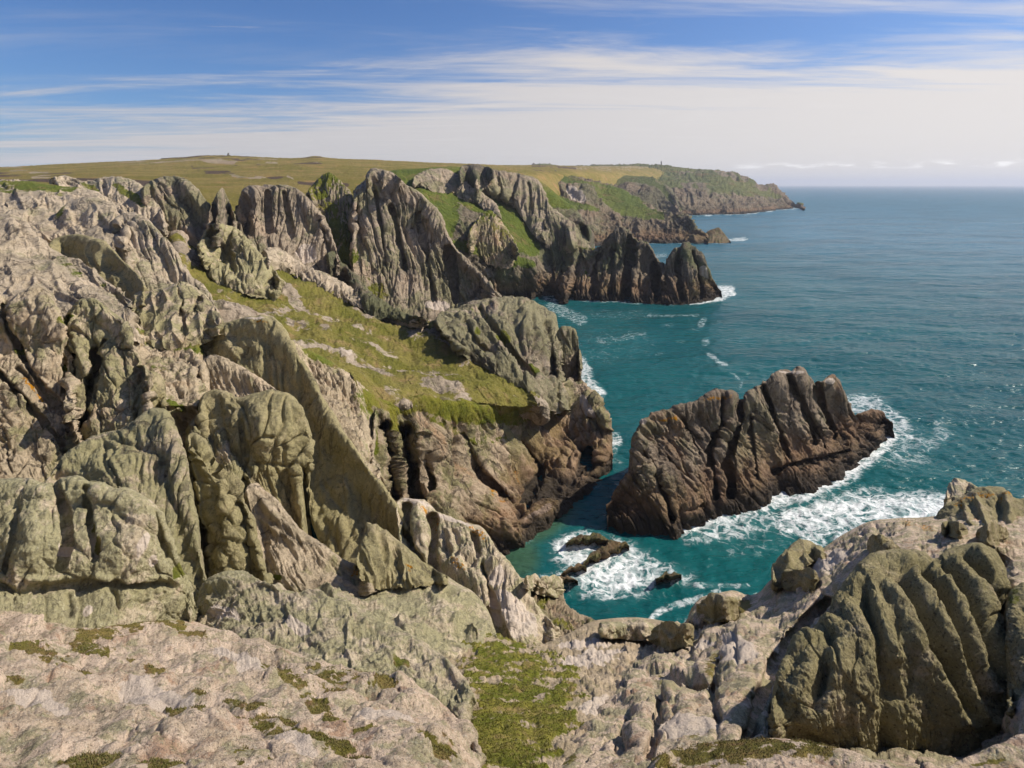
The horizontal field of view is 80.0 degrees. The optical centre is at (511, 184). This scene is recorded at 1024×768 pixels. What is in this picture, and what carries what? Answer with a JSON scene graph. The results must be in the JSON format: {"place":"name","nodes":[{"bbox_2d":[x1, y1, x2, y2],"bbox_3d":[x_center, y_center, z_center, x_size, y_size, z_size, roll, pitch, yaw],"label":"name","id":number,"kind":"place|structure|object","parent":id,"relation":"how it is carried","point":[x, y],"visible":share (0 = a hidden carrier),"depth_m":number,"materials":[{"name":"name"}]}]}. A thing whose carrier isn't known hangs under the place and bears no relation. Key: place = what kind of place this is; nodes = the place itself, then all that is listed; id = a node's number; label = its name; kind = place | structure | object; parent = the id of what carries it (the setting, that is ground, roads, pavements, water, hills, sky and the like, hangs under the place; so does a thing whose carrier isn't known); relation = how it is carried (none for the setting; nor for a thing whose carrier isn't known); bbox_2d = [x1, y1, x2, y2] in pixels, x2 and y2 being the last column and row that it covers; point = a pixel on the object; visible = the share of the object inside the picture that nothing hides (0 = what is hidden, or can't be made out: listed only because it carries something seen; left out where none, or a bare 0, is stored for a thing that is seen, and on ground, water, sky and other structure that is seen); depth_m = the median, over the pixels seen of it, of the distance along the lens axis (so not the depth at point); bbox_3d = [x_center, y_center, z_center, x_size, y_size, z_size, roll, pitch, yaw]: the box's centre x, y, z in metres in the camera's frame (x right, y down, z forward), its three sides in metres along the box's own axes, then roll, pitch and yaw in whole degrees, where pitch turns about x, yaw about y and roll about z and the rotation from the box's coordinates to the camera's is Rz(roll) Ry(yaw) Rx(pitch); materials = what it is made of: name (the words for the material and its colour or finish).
{"place":"outdoors","nodes":[
{"label":"outdoors","id":0,"kind":"place"},
{"bbox_2d":[133,323,208,447],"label":"scree slope","id":1,"kind":"structure","parent":0,"point":[186,388],"depth_m":62.11,"materials":[{"name":"stone"}]},
{"bbox_2d":[0,285,83,482],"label":"jointed cliff","id":2,"kind":"structure","parent":1,"relation":"on","point":[38,388],"depth_m":46.71,"materials":[{"name":"stone"}]},
{"bbox_2d":[48,234,148,306],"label":"granite dome","id":3,"kind":"structure","parent":1,"relation":"on","point":[106,261],"depth_m":95.56,"materials":[{"name":"grey stone"}]},
{"bbox_2d":[61,298,158,452],"bbox_3d":[-37.414,25.251,56.611,8.275,30.795,32.937,0,0,-34],"label":"rock pillar","id":4,"kind":"object","parent":1,"relation":"on","point":[100,335],"visible":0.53,"depth_m":48.89,"materials":[{"name":"stone"}]},
{"bbox_2d":[44,407,206,605],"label":"granite dome","id":5,"kind":"structure","parent":1,"relation":"on","point":[144,454],"depth_m":34.21,"materials":[{"name":"grey stone"}]},
{"bbox_2d":[86,371,180,415],"bbox_3d":[-34.738,26.864,56.076,6.926,24.220,23.209,0,0,-34],"label":"granite boulder","id":6,"kind":"object","parent":1,"relation":"on","point":[159,387],"visible":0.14,"depth_m":48.64,"materials":[{"name":"grey stone"}]},
{"bbox_2d":[109,212,219,312],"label":"granite dome","id":7,"kind":"structure","parent":1,"relation":"on","point":[154,254],"depth_m":111.76,"materials":[{"name":"grey stone"}]},
{"bbox_2d":[128,281,223,349],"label":"rock outcrop","id":8,"kind":"object","parent":1,"relation":"on","point":[179,314],"visible":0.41,"depth_m":76.19,"materials":[{"name":"stone"}]},
{"bbox_2d":[169,361,205,391],"bbox_3d":[-36.987,30.125,69.393,5.613,22.388,25.658,0,0,-30],"label":"rock outcrop","id":9,"kind":"object","parent":1,"relation":"on","point":[179,364],"visible":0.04,"depth_m":64.89,"materials":[{"name":"stone"}]},
{"bbox_2d":[185,419,257,503],"bbox_3d":[-27.038,33.563,57.450,6.676,26.470,26.786,0,0,-29],"label":"rock pillar","id":10,"kind":"object","parent":1,"relation":"on","point":[219,444],"visible":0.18,"depth_m":49.65,"materials":[{"name":"stone"}]},
{"bbox_2d":[185,432,273,583],"bbox_3d":[-21.672,27.583,44.457,4.971,21.287,24.104,0,0,-38],"label":"rock pillar","id":11,"kind":"object","parent":1,"relation":"on","point":[228,529],"visible":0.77,"depth_m":36.93,"materials":[{"name":"stone"}]},
{"bbox_2d":[198,355,275,396],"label":"ribbed outcrop","id":12,"kind":"object","parent":1,"relation":"on","point":[218,372],"visible":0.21,"depth_m":65.35,"materials":[{"name":"stone"}]},
{"bbox_2d":[194,389,314,535],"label":"granite dome","id":13,"kind":"structure","parent":1,"relation":"on","point":[269,433],"depth_m":51.10,"materials":[{"name":"grey stone"}]},
{"bbox_2d":[243,483,376,596],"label":"granite slab","id":14,"kind":"structure","parent":1,"relation":"on","point":[297,558],"depth_m":41.17,"materials":[{"name":"grey stone"}]},
{"bbox_2d":[202,315,433,567],"bbox_3d":[-26.721,37.114,70.832,58.188,42.635,15.239,0,0,36],"label":"granite fin","id":15,"kind":"object","parent":1,"relation":"on","point":[350,497],"visible":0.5,"depth_m":61.94,"materials":[{"name":"grey stone"}]},
{"bbox_2d":[0,610,485,767],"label":"rocky ground","id":16,"kind":"structure","parent":0,"point":[60,710],"depth_m":13.42,"materials":[{"name":"beige stone"}]},
{"bbox_2d":[0,475,198,627],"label":"granite boulder","id":17,"kind":"object","parent":16,"relation":"on","point":[77,551],"visible":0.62,"depth_m":22.90,"materials":[{"name":"grey stone"}]},
{"bbox_2d":[8,619,455,767],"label":"heather","id":18,"kind":"object","parent":16,"relation":"on","point":[109,760],"visible":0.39,"depth_m":12.06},
{"bbox_2d":[196,570,478,720],"bbox_3d":[-9.517,25.614,27.110,26.593,23.053,9.129,0,0,35],"label":"granite mound","id":19,"kind":"object","parent":16,"relation":"on","point":[315,624],"visible":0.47,"depth_m":22.27,"materials":[{"name":"grey stone"}]},
{"bbox_2d":[0,155,663,318],"bbox_3d":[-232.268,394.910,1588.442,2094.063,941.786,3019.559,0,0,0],"label":"moorland","id":20,"kind":"structure","parent":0,"point":[209,177],"depth_m":549.13,"materials":[{"name":"green plant"}]},
{"bbox_2d":[4,195,46,209],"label":"granite boulder","id":21,"kind":"object","parent":20,"relation":"on","point":[20,202],"visible":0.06,"depth_m":143.90,"materials":[{"name":"grey stone"}]},
{"bbox_2d":[0,179,128,256],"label":"granite slab","id":22,"kind":"structure","parent":20,"relation":"on","point":[54,199],"depth_m":138.51,"materials":[{"name":"grey stone"}]},
{"bbox_2d":[52,197,135,269],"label":"granite dome","id":23,"kind":"structure","parent":20,"relation":"on","point":[86,212],"depth_m":129.44,"materials":[{"name":"grey stone"}]},
{"bbox_2d":[49,175,169,236],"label":"rock outcrop","id":24,"kind":"object","parent":20,"relation":"on","point":[124,194],"visible":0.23,"depth_m":192.08,"materials":[{"name":"stone"}]},
{"bbox_2d":[206,188,237,228],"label":"rock spire","id":25,"kind":"object","parent":20,"relation":"on","point":[220,204],"visible":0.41,"depth_m":185.00,"materials":[{"name":"stone"}]},
{"bbox_2d":[214,213,257,249],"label":"rock outcrop","id":26,"kind":"object","parent":20,"relation":"on","point":[229,222],"visible":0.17,"depth_m":198.90,"materials":[{"name":"grey stone"}]},
{"bbox_2d":[306,172,352,263],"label":"cliff outcrop","id":27,"kind":"object","parent":20,"relation":"on","point":[329,195],"visible":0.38,"depth_m":258.96,"materials":[{"name":"stone"}]},
{"bbox_2d":[458,164,494,195],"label":"rock outcrop","id":28,"kind":"object","parent":20,"relation":"on","point":[470,174],"visible":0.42,"depth_m":393.00,"materials":[{"name":"grey stone"}]},
{"bbox_2d":[295,342,380,479],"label":"scree bank","id":29,"kind":"structure","parent":0,"point":[342,395],"depth_m":87.65,"materials":[{"name":"stone"}]},
{"bbox_2d":[166,230,549,424],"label":"turf slope","id":30,"kind":"structure","parent":0,"point":[397,365],"depth_m":134.25,"materials":[{"name":"green plant"}]},
{"bbox_2d":[0,213,140,343],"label":"granite slope","id":31,"kind":"structure","parent":30,"relation":"on","point":[29,256],"depth_m":82.40,"materials":[{"name":"grey stone"}]},
{"bbox_2d":[140,175,223,247],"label":"rock outcrop","id":32,"kind":"object","parent":30,"relation":"on","point":[184,204],"visible":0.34,"depth_m":185.25,"materials":[{"name":"stone"}]},
{"bbox_2d":[196,223,284,300],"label":"rock outcrop","id":33,"kind":"object","parent":30,"relation":"on","point":[238,252],"visible":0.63,"depth_m":159.70,"materials":[{"name":"stone"}]},
{"bbox_2d":[235,184,340,276],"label":"cliff slab","id":34,"kind":"structure","parent":30,"relation":"on","point":[291,221],"depth_m":215.25,"materials":[{"name":"stone"}]},
{"bbox_2d":[262,247,428,330],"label":"rock ridge","id":35,"kind":"object","parent":30,"relation":"on","point":[278,258],"visible":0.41,"depth_m":176.91,"materials":[{"name":"stone"}]},
{"bbox_2d":[326,251,428,328],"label":"rock outcrop","id":36,"kind":"object","parent":30,"relation":"on","point":[378,308],"visible":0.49,"depth_m":170.36,"materials":[{"name":"grey stone"}]},
{"bbox_2d":[433,296,570,413],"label":"rocky knoll","id":37,"kind":"structure","parent":30,"relation":"on","point":[509,339],"depth_m":154.46,"materials":[{"name":"stone"}]},
{"bbox_2d":[391,166,593,303],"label":"coomb slope","id":38,"kind":"structure","parent":0,"point":[528,272],"depth_m":335.23,"materials":[{"name":"grass"},{"name":"green plant"}]},
{"bbox_2d":[347,168,501,319],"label":"cliff slab","id":39,"kind":"structure","parent":38,"relation":"on","point":[406,256],"depth_m":233.82,"materials":[{"name":"stone"}]},
{"bbox_2d":[366,170,401,192],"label":"rock outcrop","id":40,"kind":"object","parent":39,"relation":"on","point":[380,177],"visible":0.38,"depth_m":249.63,"materials":[{"name":"stone"}]},
{"bbox_2d":[411,168,501,219],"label":"rock outcrop","id":41,"kind":"object","parent":38,"relation":"on","point":[441,180],"visible":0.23,"depth_m":376.03,"materials":[{"name":"stone"}]},
{"bbox_2d":[466,210,519,268],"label":"rock outcrop","id":42,"kind":"object","parent":38,"relation":"on","point":[489,233],"visible":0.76,"depth_m":314.44,"materials":[{"name":"stone"}]},
{"bbox_2d":[475,169,594,253],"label":"rock outcrop","id":43,"kind":"object","parent":38,"relation":"on","point":[525,196],"visible":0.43,"depth_m":384.14,"materials":[{"name":"stone"}]},
{"bbox_2d":[0,0,1023,185],"label":"sky","id":44,"kind":"structure","parent":0,"point":[778,92],"materials":[{"name":"blue"}]},
{"bbox_2d":[443,617,667,767],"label":"gully floor","id":45,"kind":"structure","parent":0,"point":[601,664],"depth_m":24.39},
{"bbox_2d":[289,577,498,657],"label":"rock ledges","id":46,"kind":"object","parent":45,"relation":"on","point":[449,618],"visible":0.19,"depth_m":35.96,"materials":[{"name":"stone"}]},
{"bbox_2d":[353,522,447,589],"bbox_3d":[-7.683,34.757,45.670,8.235,21.913,14.328,0,0,-15],"label":"fluted rock","id":47,"kind":"object","parent":46,"relation":"on","point":[385,559],"visible":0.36,"depth_m":40.47,"materials":[{"name":"stone"}]},
{"bbox_2d":[463,631,583,767],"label":"grass","id":48,"kind":"structure","parent":45,"relation":"on","point":[519,761],"depth_m":18.09,"materials":[{"name":"green plant"}]},
{"bbox_2d":[598,619,654,640],"bbox_3d":[7.348,31.659,38.486,3.811,11.538,6.718,0,0,8],"label":"granite boulder","id":49,"kind":"object","parent":45,"relation":"on","point":[636,629],"visible":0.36,"depth_m":36.00,"materials":[{"name":"beige stone"}]},
{"bbox_2d":[648,620,693,650],"bbox_3d":[9.001,27.469,34.199,2.374,10.910,8.015,0,0,0],"label":"granite boulder","id":50,"kind":"object","parent":45,"relation":"on","point":[669,635],"visible":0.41,"depth_m":31.18,"materials":[{"name":"grey stone"}]},
{"bbox_2d":[521,578,594,636],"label":"shore bank","id":51,"kind":"structure","parent":0,"point":[562,615],"depth_m":55.96,"materials":[{"name":"stone"}]},
{"bbox_2d":[396,498,560,644],"bbox_3d":[-2.980,46.851,57.874,16.660,36.265,36.333,0,0,-11],"label":"rock buttress","id":52,"kind":"object","parent":51,"relation":"on","point":[470,556],"visible":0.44,"depth_m":48.14,"materials":[{"name":"stone"}]},
{"bbox_2d":[522,573,539,595],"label":"granite boulder","id":53,"kind":"object","parent":51,"relation":"on","point":[530,585],"visible":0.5,"depth_m":51.10,"materials":[{"name":"beige stone"}]},
{"bbox_2d":[535,575,565,597],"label":"granite boulder","id":54,"kind":"object","parent":51,"relation":"on","point":[552,585],"visible":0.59,"depth_m":58.03,"materials":[{"name":"beige stone"}]},
{"bbox_2d":[555,169,708,245],"bbox_3d":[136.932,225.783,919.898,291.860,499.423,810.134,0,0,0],"label":"coastal slope","id":55,"kind":"structure","parent":0,"point":[604,210],"depth_m":714.16,"materials":[{"name":"grey stone"}]},
{"bbox_2d":[614,175,681,213],"bbox_3d":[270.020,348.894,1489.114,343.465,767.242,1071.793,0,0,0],"label":"coastal spur","id":56,"kind":"structure","parent":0,"point":[654,193],"depth_m":1178.07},
{"bbox_2d":[309,186,1023,622],"bbox_3d":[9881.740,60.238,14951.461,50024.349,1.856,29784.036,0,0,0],"label":"sea","id":57,"kind":"structure","parent":0,"point":[901,308],"depth_m":213.97,"materials":[{"name":"liquid"}]},
{"bbox_2d":[349,372,613,555],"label":"sea cliff","id":58,"kind":"structure","parent":57,"relation":"on","point":[472,462],"depth_m":111.62,"materials":[{"name":"stone"}]},
{"bbox_2d":[555,326,582,381],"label":"rock pillar","id":59,"kind":"object","parent":58,"relation":"on","point":[567,338],"visible":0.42,"depth_m":172.44,"materials":[{"name":"stone"}]},
{"bbox_2d":[560,575,577,584],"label":"tidal rock","id":60,"kind":"object","parent":57,"relation":"in","point":[566,578],"visible":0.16,"depth_m":90.62,"materials":[{"name":"stone"}]},
{"bbox_2d":[561,563,586,575],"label":"tidal rock","id":61,"kind":"object","parent":57,"relation":"in","point":[577,567],"visible":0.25,"depth_m":93.60,"materials":[{"name":"stone"}]},
{"bbox_2d":[566,532,608,547],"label":"tidal rock","id":62,"kind":"object","parent":57,"relation":"in","point":[596,538],"visible":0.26,"depth_m":100.81,"materials":[{"name":"stone"}]},
{"bbox_2d":[531,215,668,305],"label":"sea cliff","id":63,"kind":"structure","parent":57,"relation":"on","point":[619,263],"depth_m":331.74,"materials":[{"name":"grey stone"}]},
{"bbox_2d":[583,539,628,565],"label":"tidal rock","id":64,"kind":"object","parent":57,"relation":"in","point":[611,547],"visible":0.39,"depth_m":97.61,"materials":[{"name":"stone"}]},
{"bbox_2d":[655,571,681,583],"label":"tidal rock","id":65,"kind":"object","parent":57,"relation":"in","point":[664,576],"visible":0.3,"depth_m":91.59,"materials":[{"name":"stone"}]},
{"bbox_2d":[658,241,721,304],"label":"sea stack","id":66,"kind":"object","parent":57,"relation":"in","point":[688,278],"visible":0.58,"depth_m":318.21,"materials":[{"name":"grey stone"}]},
{"bbox_2d":[706,227,730,242],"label":"sea rock","id":67,"kind":"object","parent":57,"relation":"in","point":[717,235],"visible":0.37,"depth_m":646.13,"materials":[{"name":"brown stone"}]},
{"bbox_2d":[606,366,894,539],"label":"sea stack","id":68,"kind":"object","parent":57,"relation":"in","point":[714,453],"visible":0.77,"depth_m":119.88,"materials":[{"name":"stone"}]},
{"bbox_2d":[532,163,805,214],"bbox_3d":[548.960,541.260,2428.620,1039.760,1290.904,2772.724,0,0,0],"label":"headland","id":69,"kind":"structure","parent":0,"point":[705,192],"depth_m":1541.97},
{"bbox_2d":[649,738,888,767],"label":"rock apron","id":70,"kind":"object","parent":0,"point":[839,757],"visible":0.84,"depth_m":11.80,"materials":[{"name":"beige stone"}]},
{"bbox_2d":[650,735,838,767],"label":"heather","id":71,"kind":"object","parent":70,"relation":"on","point":[752,739],"visible":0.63,"depth_m":12.30,"materials":[{"name":"green plant"}]},
{"bbox_2d":[562,516,1023,767],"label":"rocky shelf","id":72,"kind":"object","parent":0,"point":[715,682],"visible":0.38,"depth_m":21.99,"materials":[{"name":"grey stone"}]},
{"bbox_2d":[696,593,738,624],"bbox_3d":[12.279,27.436,36.435,2.456,9.884,7.437,0,0,17],"label":"granite boulder","id":73,"kind":"object","parent":72,"relation":"on","point":[713,608],"visible":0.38,"depth_m":33.68,"materials":[{"name":"grey stone"}]},
{"bbox_2d":[770,538,825,591],"bbox_3d":[19.848,30.293,42.410,3.661,15.323,16.147,0,0,26],"label":"granite boulder","id":74,"kind":"object","parent":72,"relation":"on","point":[799,554],"visible":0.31,"depth_m":37.84,"materials":[{"name":"grey stone"}]},
{"bbox_2d":[782,567,818,591],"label":"granite boulder","id":75,"kind":"object","parent":72,"relation":"on","point":[807,579],"visible":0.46,"depth_m":33.76,"materials":[{"name":"grey stone"}]},
{"bbox_2d":[867,534,894,553],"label":"granite boulder","id":76,"kind":"object","parent":72,"relation":"on","point":[875,542],"visible":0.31,"depth_m":23.45,"materials":[{"name":"grey stone"}]},
{"bbox_2d":[879,541,899,550],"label":"granite boulder","id":77,"kind":"object","parent":72,"relation":"on","point":[887,545],"visible":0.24,"depth_m":20.64,"materials":[{"name":"grey stone"}]},
{"bbox_2d":[767,542,1015,756],"bbox_3d":[12.509,22.937,20.844,7.652,24.214,19.789,0,0,39],"label":"fluted boulder","id":78,"kind":"object","parent":72,"relation":"on","point":[898,647],"visible":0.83,"depth_m":15.11,"materials":[{"name":"stone"}]},
{"bbox_2d":[941,521,967,539],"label":"granite boulder","id":79,"kind":"object","parent":72,"relation":"on","point":[956,529],"visible":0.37,"depth_m":30.04,"materials":[{"name":"grey stone"}]},
{"bbox_2d":[936,486,1023,526],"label":"fluted ridge","id":80,"kind":"structure","parent":72,"relation":"on","point":[986,505],"depth_m":35.60,"materials":[{"name":"stone"}]},
{"bbox_2d":[943,478,977,505],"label":"granite boulder","id":81,"kind":"object","parent":80,"relation":"on","point":[957,487],"visible":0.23,"depth_m":42.13,"materials":[{"name":"grey stone"}]},
{"bbox_2d":[949,734,1023,767],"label":"granite boulder","id":82,"kind":"object","parent":72,"relation":"on","point":[1008,753],"visible":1,"depth_m":10.08,"materials":[{"name":"beige stone"}]},
{"bbox_2d":[976,522,1008,547],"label":"granite boulder","id":83,"kind":"object","parent":72,"relation":"on","point":[991,534],"visible":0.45,"depth_m":25.43,"materials":[{"name":"grey stone"}]},
{"bbox_2d":[1004,582,1023,700],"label":"granite boulder","id":84,"kind":"object","parent":72,"relation":"on","point":[1014,627],"visible":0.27,"depth_m":15.42,"materials":[{"name":"grey stone"}]}
]}

